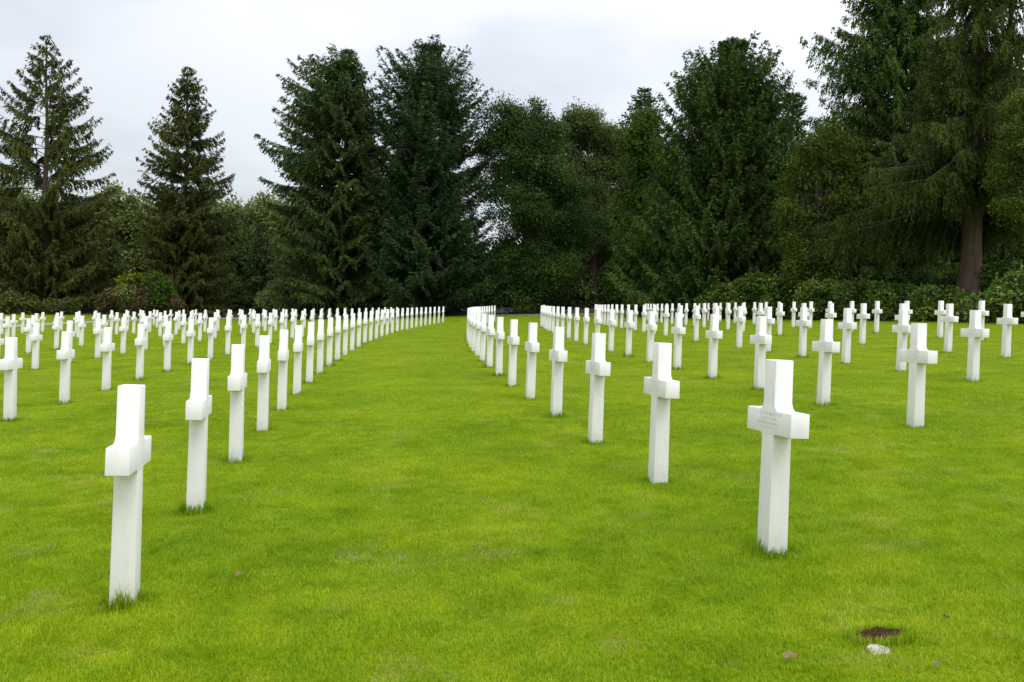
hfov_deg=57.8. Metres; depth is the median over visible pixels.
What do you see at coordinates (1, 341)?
marble cross
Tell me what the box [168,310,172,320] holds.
marble cross
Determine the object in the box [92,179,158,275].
ash tree
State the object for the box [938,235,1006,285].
oak tree
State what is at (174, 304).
shrub
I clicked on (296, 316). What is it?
marble cross
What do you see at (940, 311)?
marble cross
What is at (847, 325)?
marble cross
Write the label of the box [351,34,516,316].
fir tree
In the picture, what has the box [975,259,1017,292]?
understorey shrub
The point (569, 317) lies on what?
marble cross
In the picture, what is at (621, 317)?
marble cross
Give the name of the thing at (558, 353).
marble cross
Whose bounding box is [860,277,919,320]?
hedge shrub
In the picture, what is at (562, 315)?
marble cross
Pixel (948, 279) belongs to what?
understorey shrub
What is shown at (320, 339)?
marble cross
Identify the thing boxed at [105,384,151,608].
marble cross
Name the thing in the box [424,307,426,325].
marble cross
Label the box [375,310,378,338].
marble cross
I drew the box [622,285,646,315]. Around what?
hedge shrub
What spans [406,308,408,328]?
marble cross
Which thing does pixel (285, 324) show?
marble cross
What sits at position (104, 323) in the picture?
marble cross
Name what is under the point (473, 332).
marble cross
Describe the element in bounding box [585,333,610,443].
marble cross
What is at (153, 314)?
marble cross
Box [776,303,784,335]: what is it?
marble cross
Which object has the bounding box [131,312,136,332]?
marble cross
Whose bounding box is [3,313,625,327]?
path
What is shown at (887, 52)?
spruce tree
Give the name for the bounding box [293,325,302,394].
marble cross
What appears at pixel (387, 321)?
marble cross
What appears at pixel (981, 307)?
marble cross
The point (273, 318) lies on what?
marble cross
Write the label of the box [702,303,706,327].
marble cross
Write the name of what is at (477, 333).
marble cross
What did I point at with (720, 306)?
marble cross
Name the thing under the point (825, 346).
marble cross
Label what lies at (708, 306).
marble cross
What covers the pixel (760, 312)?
marble cross
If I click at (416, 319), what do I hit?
marble cross
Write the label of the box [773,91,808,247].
spruce tree
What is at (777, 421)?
marble cross
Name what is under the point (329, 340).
marble cross
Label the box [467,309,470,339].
marble cross
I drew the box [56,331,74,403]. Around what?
marble cross
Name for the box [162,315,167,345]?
marble cross
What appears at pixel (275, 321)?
marble cross
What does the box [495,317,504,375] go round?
marble cross
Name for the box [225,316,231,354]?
marble cross
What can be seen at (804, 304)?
marble cross
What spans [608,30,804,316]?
spruce tree
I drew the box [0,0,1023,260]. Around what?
sky
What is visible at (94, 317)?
marble cross
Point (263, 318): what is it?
marble cross
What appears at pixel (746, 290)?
hedge shrub
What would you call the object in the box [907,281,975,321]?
hedge shrub
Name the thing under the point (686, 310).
marble cross
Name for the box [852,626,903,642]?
bare soil
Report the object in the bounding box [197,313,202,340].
marble cross
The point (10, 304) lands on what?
shrub
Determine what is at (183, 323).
marble cross
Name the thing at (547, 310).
marble cross
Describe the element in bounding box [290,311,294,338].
marble cross
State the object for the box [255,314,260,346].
marble cross
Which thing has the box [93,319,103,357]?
marble cross
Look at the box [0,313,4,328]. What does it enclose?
marble cross
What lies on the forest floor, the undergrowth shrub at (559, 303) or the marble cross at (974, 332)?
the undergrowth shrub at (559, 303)
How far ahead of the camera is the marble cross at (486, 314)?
55.56 m
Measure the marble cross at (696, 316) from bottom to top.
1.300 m
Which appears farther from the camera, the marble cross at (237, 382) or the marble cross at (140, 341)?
the marble cross at (140, 341)
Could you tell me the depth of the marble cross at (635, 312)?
37.00 m
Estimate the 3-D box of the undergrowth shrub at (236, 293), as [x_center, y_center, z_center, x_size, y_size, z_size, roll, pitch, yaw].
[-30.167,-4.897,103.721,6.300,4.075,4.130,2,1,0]
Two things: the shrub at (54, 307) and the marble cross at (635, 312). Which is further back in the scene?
the shrub at (54, 307)
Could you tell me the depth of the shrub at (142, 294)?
86.65 m
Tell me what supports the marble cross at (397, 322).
on the ground at (452, 658)
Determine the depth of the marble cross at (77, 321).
39.18 m
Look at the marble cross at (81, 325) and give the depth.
31.79 m
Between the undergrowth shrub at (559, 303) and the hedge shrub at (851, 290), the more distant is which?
the undergrowth shrub at (559, 303)
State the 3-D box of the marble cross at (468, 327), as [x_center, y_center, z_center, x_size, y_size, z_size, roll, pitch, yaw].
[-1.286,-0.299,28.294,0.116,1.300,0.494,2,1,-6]
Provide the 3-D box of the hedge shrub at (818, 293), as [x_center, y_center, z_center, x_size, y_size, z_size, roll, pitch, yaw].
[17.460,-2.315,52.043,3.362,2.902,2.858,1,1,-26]
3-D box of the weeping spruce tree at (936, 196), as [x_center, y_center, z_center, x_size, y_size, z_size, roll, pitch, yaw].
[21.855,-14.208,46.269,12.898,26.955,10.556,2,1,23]
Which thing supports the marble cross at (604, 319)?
on the ground at (452, 658)
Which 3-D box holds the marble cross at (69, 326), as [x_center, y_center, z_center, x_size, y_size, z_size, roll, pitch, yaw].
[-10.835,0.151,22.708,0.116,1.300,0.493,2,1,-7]
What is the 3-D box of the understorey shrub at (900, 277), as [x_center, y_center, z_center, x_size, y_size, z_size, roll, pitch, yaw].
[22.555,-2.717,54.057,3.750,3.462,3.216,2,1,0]
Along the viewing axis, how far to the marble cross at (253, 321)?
42.15 m
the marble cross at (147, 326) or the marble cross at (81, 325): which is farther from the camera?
the marble cross at (81, 325)
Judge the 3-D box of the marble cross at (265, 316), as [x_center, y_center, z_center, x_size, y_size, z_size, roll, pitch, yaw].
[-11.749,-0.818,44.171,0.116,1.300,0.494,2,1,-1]
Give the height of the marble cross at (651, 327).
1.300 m
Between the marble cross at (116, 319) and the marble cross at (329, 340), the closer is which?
the marble cross at (329, 340)
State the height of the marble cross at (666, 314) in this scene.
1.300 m
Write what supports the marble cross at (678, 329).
on the ground at (452, 658)
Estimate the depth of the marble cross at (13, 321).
40.28 m
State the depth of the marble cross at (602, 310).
50.67 m
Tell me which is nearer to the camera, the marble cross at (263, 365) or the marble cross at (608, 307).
the marble cross at (263, 365)
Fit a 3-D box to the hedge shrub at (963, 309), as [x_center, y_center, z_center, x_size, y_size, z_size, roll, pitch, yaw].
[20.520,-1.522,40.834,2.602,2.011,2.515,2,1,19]
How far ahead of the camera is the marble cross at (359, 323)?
27.66 m
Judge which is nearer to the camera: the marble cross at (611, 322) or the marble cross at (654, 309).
the marble cross at (611, 322)
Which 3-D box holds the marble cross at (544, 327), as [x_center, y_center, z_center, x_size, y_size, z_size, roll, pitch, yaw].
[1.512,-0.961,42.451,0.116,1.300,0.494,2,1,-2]
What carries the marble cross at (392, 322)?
on the ground at (452, 658)
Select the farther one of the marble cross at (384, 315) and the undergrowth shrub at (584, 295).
the undergrowth shrub at (584, 295)
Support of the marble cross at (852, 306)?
on the ground at (452, 658)
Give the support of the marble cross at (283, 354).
on the ground at (452, 658)
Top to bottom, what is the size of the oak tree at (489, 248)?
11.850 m
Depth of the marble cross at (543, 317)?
44.34 m
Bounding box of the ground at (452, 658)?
[0,312,1023,681]
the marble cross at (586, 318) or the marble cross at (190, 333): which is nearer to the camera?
the marble cross at (190, 333)
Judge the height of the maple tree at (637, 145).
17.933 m
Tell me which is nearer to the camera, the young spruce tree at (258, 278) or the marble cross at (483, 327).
the marble cross at (483, 327)
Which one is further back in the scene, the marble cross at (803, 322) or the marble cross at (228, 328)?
the marble cross at (228, 328)
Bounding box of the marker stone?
[866,644,889,654]
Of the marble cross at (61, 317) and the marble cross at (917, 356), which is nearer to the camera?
the marble cross at (917, 356)
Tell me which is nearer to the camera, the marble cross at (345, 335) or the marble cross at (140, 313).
the marble cross at (345, 335)
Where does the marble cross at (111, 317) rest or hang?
on the ground at (452, 658)
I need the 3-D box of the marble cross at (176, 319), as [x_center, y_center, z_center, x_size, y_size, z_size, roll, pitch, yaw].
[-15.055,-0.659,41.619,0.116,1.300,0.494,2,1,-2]
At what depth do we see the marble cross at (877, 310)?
30.15 m
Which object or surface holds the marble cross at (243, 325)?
on the ground at (452, 658)
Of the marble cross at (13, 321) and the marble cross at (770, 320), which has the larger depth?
the marble cross at (13, 321)
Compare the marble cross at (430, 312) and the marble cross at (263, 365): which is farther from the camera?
the marble cross at (430, 312)
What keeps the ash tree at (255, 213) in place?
on the forest floor
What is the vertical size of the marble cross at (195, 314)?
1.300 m
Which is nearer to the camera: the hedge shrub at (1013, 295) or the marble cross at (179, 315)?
the hedge shrub at (1013, 295)
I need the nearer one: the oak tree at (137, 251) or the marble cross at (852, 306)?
the marble cross at (852, 306)
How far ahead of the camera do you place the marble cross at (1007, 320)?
18.00 m
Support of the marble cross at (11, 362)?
on the ground at (452, 658)
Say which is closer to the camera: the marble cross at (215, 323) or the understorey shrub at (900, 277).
the marble cross at (215, 323)
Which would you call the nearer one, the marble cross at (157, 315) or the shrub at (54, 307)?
the marble cross at (157, 315)
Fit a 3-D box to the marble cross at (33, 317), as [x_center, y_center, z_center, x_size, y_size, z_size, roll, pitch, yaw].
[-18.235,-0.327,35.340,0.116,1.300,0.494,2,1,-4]
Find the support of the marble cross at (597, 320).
on the ground at (452, 658)
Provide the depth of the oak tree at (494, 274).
103.40 m
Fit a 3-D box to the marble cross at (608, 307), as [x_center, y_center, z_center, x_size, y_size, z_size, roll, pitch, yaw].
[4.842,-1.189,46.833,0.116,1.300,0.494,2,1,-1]
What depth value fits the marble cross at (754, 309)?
43.82 m
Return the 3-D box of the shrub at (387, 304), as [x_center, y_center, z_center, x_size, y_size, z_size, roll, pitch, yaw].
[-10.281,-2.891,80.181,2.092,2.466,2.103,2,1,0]
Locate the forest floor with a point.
(581, 310)
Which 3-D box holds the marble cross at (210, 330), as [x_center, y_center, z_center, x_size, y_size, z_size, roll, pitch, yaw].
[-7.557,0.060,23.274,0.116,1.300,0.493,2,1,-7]
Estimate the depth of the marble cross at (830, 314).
25.77 m
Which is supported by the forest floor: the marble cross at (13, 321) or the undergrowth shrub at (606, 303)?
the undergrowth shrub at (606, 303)
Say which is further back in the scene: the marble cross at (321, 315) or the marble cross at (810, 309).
the marble cross at (321, 315)
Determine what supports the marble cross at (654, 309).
on the ground at (452, 658)
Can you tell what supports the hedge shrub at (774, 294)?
on the ground at (452, 658)
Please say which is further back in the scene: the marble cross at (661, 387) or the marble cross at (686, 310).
the marble cross at (686, 310)
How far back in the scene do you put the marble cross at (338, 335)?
21.82 m
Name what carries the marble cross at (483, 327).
on the ground at (452, 658)
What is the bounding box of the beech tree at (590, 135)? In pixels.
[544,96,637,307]
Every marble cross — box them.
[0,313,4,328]
[0,326,3,344]
[0,337,22,420]
[3,316,11,336]
[10,314,17,336]
[19,313,25,332]
[24,318,32,352]
[30,323,42,369]
[31,315,37,342]
[40,312,45,331]
[52,317,61,349]
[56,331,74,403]
[59,312,64,330]
[66,321,74,361]
[73,312,77,332]
[75,314,79,337]
[78,316,85,345]
[92,312,96,328]
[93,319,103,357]
[100,327,114,390]
[101,315,107,343]
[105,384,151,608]
[109,311,114,330]
[114,312,119,334]
[119,317,127,353]
[126,311,129,328]
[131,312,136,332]
[135,324,146,379]
[138,310,141,323]
[140,313,144,323]
[144,316,149,349]
[148,311,152,331]
[152,310,155,324]
[155,310,158,327]
[157,312,163,336]
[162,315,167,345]
[163,321,172,371]
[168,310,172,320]
[174,312,179,334]
[178,310,181,328]
[180,314,186,343]
[185,358,211,513]
[186,319,195,364]
[194,309,197,324]
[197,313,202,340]
[203,311,207,331]
[207,317,214,358]
[214,312,217,338]
[217,310,220,330]
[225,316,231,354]
[227,344,246,462]
[239,311,243,332]
[240,315,246,349]
[248,309,251,324]
[252,311,255,333]
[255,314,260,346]
[257,335,270,431]
[262,309,264,326]
[263,310,267,331]
[268,313,272,342]
[272,309,274,325]
[274,310,277,330]
[277,329,288,409]
[279,312,284,329]
[284,309,287,329]
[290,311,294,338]
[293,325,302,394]
[294,309,297,328]
[300,311,304,336]
[304,309,306,327]
[306,322,314,382]
[310,310,313,321]
[317,319,323,373]
[319,310,322,318]
[326,317,332,365]
[335,316,340,359]
[343,314,347,354]
[350,313,354,350]
[356,312,361,347]
[363,311,367,342]
[369,311,372,340]
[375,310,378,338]
[380,310,383,335]
[384,307,385,323]
[386,309,388,334]
[391,309,393,332]
[396,308,398,331]
[401,308,403,329]
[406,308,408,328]
[410,308,413,327]
[415,307,417,326]
[420,307,422,325]
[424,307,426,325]
[429,307,431,324]
[433,307,435,323]
[438,307,439,322]
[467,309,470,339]
[467,310,471,343]
[469,311,472,346]
[471,311,476,351]
[475,312,480,355]
[480,314,486,360]
[486,306,487,323]
[486,315,494,367]
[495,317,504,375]
[507,319,519,385]
[525,323,539,398]
[542,306,543,326]
[543,306,545,328]
[545,306,548,328]
[548,306,551,330]
[549,327,567,417]
[551,306,554,332]
[556,306,559,326]
[560,307,564,326]
[566,307,571,338]
[574,307,579,340]
[583,308,589,343]
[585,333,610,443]
[594,309,601,332]
[601,305,603,323]
[603,305,606,324]
[606,305,609,324]
[608,309,615,351]
[615,304,618,326]
[620,305,623,327]
[624,310,634,356]
[633,305,637,330]
[641,305,646,331]
[644,342,679,484]
[645,311,656,362]
[653,305,657,333]
[656,304,658,321]
[660,304,662,322]
[663,305,669,335]
[670,303,673,323]
[671,312,685,368]
[678,305,683,317]
[684,303,688,325]
[692,303,695,325]
[692,305,700,340]
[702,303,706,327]
[705,314,722,378]
[707,303,709,320]
[714,306,720,319]
[719,303,721,321]
[725,303,731,329]
[733,302,737,322]
[734,306,745,347]
[742,303,746,331]
[747,359,809,556]
[750,316,771,389]
[752,302,756,323]
[756,303,764,315]
[763,302,767,315]
[766,307,774,351]
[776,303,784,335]
[790,302,796,326]
[796,307,810,356]
[798,303,808,316]
[807,301,814,328]
[812,319,839,405]
[825,303,836,318]
[838,308,856,362]
[850,301,855,331]
[857,303,869,343]
[872,301,881,332]
[892,309,910,371]
[895,303,909,319]
[899,323,937,427]
[904,301,912,333]
[934,301,945,337]
[940,304,958,352]
[960,310,988,381]
[978,301,988,339]
[997,304,1017,357]
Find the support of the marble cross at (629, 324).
on the ground at (452, 658)
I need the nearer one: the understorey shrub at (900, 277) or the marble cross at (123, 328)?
the marble cross at (123, 328)
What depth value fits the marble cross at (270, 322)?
31.00 m
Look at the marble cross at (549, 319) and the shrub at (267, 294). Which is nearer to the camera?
the marble cross at (549, 319)
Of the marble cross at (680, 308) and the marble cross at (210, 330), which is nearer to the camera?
the marble cross at (210, 330)
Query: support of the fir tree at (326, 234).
on the ground at (452, 658)
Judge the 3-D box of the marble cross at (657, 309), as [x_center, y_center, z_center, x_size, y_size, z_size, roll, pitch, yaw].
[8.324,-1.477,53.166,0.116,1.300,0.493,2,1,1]
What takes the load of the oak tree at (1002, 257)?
on the ground at (452, 658)
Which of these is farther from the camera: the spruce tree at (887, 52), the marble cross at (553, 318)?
the spruce tree at (887, 52)
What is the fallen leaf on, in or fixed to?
on the ground at (452, 658)
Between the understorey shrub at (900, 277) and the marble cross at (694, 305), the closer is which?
the marble cross at (694, 305)
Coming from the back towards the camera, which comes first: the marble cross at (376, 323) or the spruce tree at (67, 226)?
the spruce tree at (67, 226)
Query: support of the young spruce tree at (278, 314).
on the forest floor
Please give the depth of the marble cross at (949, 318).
19.94 m
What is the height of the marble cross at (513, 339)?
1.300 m
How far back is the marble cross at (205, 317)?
45.46 m
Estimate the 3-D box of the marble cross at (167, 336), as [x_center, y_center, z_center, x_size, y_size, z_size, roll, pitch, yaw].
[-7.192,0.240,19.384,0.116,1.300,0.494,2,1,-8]
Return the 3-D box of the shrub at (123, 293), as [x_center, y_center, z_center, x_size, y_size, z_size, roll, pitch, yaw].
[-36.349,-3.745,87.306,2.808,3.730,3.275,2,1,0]
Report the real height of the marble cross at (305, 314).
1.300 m
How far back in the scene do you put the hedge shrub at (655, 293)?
65.21 m
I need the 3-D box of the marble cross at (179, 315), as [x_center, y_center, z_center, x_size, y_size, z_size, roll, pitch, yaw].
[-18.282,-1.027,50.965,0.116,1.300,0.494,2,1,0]
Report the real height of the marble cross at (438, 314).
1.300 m
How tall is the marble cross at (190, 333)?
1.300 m
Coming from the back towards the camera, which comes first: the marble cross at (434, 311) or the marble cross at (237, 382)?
the marble cross at (434, 311)
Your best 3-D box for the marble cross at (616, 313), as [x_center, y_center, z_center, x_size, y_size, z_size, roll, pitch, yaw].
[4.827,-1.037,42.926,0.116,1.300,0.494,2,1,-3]
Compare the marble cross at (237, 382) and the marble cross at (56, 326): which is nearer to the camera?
the marble cross at (237, 382)
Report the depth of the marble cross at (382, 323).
35.46 m
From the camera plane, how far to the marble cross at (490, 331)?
18.50 m
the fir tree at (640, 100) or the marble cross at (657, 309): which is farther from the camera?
the fir tree at (640, 100)
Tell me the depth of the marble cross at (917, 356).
9.31 m
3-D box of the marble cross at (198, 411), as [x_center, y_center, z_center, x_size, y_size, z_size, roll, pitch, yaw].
[-2.161,0.771,6.380,0.116,1.300,0.494,2,1,-11]
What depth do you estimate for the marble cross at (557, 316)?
34.57 m
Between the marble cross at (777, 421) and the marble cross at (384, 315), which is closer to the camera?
the marble cross at (777, 421)
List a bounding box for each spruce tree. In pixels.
[0,34,126,313]
[56,266,92,311]
[89,240,136,312]
[129,66,242,317]
[235,224,280,313]
[268,256,297,315]
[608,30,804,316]
[765,0,960,317]
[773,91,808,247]
[810,0,1023,295]
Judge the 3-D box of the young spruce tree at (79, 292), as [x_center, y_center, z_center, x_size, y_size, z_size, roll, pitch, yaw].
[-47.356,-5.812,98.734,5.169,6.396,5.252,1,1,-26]
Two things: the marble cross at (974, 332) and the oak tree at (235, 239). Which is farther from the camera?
the oak tree at (235, 239)
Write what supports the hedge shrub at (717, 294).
on the ground at (452, 658)
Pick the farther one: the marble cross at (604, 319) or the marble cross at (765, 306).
the marble cross at (604, 319)
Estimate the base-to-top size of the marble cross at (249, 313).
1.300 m
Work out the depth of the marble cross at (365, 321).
29.61 m
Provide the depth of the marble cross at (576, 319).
28.73 m
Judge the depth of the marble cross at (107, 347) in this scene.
15.44 m
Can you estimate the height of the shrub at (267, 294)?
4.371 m
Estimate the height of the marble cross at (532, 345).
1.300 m
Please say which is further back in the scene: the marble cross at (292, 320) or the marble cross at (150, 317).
the marble cross at (150, 317)
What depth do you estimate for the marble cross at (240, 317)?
40.19 m
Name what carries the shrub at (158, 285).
on the ground at (452, 658)
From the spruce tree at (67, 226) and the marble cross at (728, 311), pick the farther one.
the spruce tree at (67, 226)
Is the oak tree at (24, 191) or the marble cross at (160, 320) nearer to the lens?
the marble cross at (160, 320)
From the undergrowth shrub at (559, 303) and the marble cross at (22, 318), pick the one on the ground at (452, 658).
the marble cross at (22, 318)
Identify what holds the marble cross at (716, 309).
on the ground at (452, 658)
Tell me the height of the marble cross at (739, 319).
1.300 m
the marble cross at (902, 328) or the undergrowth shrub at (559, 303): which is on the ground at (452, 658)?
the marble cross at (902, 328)
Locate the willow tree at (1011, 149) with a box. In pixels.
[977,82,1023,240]
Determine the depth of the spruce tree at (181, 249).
92.34 m
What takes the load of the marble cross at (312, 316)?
on the ground at (452, 658)
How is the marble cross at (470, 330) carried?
on the ground at (452, 658)
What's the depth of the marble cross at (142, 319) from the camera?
37.64 m
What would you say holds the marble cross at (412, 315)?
on the ground at (452, 658)
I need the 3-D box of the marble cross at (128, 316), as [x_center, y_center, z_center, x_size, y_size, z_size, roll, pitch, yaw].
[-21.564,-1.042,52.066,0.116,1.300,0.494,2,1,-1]
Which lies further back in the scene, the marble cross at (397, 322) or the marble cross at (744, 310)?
the marble cross at (397, 322)
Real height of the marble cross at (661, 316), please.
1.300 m
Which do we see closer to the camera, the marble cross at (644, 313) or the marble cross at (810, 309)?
the marble cross at (644, 313)
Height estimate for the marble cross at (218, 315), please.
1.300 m
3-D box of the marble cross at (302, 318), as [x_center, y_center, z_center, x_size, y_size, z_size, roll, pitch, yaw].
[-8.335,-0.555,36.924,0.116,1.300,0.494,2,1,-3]
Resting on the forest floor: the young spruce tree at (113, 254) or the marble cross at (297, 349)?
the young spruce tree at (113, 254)
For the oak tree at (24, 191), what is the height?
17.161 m
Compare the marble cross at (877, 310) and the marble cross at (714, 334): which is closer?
the marble cross at (714, 334)
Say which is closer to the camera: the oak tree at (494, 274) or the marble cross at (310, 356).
the marble cross at (310, 356)
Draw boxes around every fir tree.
[254,43,397,318]
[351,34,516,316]
[606,86,673,273]
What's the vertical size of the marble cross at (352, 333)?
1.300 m
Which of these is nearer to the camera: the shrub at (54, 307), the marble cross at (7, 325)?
the marble cross at (7, 325)
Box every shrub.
[0,287,44,314]
[41,296,82,314]
[93,286,120,316]
[112,282,138,316]
[113,270,146,296]
[130,285,160,315]
[141,270,177,317]
[162,293,187,314]
[218,282,257,312]
[253,277,293,313]
[381,294,403,315]
[472,285,489,308]
[532,282,572,309]
[561,277,604,308]
[593,282,627,307]
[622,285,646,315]
[644,281,676,316]
[693,278,733,317]
[723,268,772,319]
[756,268,804,319]
[789,274,843,319]
[829,275,880,320]
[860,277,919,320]
[873,266,926,301]
[902,267,957,292]
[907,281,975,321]
[949,284,1001,322]
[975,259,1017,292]
[979,262,1023,323]
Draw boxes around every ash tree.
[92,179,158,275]
[225,190,299,288]
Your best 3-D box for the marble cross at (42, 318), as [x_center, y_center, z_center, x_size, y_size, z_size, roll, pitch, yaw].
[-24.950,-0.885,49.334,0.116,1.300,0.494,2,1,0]
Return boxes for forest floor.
[34,302,921,319]
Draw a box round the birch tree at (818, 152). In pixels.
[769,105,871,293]
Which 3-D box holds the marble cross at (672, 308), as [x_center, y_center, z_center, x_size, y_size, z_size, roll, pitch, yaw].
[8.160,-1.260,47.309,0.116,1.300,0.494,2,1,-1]
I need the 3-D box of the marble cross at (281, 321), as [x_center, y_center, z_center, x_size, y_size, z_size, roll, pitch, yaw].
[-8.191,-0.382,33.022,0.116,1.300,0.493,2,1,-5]
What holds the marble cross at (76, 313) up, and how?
on the ground at (452, 658)
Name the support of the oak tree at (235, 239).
on the forest floor
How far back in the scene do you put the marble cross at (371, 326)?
31.56 m
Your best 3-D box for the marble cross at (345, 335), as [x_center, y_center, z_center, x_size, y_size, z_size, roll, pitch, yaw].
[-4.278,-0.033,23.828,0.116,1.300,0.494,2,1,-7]
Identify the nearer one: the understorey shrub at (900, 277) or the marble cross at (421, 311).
the marble cross at (421, 311)
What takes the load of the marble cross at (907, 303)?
on the ground at (452, 658)
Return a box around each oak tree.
[0,179,42,271]
[122,206,187,282]
[151,192,244,281]
[207,197,301,283]
[209,210,280,310]
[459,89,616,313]
[470,235,518,273]
[474,259,512,307]
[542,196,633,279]
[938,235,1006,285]
[952,228,1023,290]
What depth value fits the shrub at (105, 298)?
86.54 m
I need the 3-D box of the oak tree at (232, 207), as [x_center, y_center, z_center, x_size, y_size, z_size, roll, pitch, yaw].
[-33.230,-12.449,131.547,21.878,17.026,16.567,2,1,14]
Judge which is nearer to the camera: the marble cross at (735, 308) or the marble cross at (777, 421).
the marble cross at (777, 421)
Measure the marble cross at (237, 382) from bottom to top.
1.300 m
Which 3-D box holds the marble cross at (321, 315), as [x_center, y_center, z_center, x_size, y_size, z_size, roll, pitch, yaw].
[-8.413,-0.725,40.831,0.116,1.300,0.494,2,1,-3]
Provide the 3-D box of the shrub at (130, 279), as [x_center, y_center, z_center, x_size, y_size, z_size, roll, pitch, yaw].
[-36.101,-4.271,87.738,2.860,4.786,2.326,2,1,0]
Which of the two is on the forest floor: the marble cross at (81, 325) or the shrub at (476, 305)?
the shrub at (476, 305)
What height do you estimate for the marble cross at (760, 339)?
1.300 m
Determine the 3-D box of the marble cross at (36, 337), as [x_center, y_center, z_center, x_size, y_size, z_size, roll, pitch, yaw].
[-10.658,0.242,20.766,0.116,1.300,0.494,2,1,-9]
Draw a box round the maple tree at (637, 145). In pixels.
[596,99,672,300]
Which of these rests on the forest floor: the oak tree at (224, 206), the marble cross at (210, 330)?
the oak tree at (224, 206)
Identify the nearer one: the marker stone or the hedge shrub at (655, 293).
the marker stone
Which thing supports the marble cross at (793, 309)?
on the ground at (452, 658)
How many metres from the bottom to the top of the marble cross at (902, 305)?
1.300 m
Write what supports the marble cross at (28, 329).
on the ground at (452, 658)

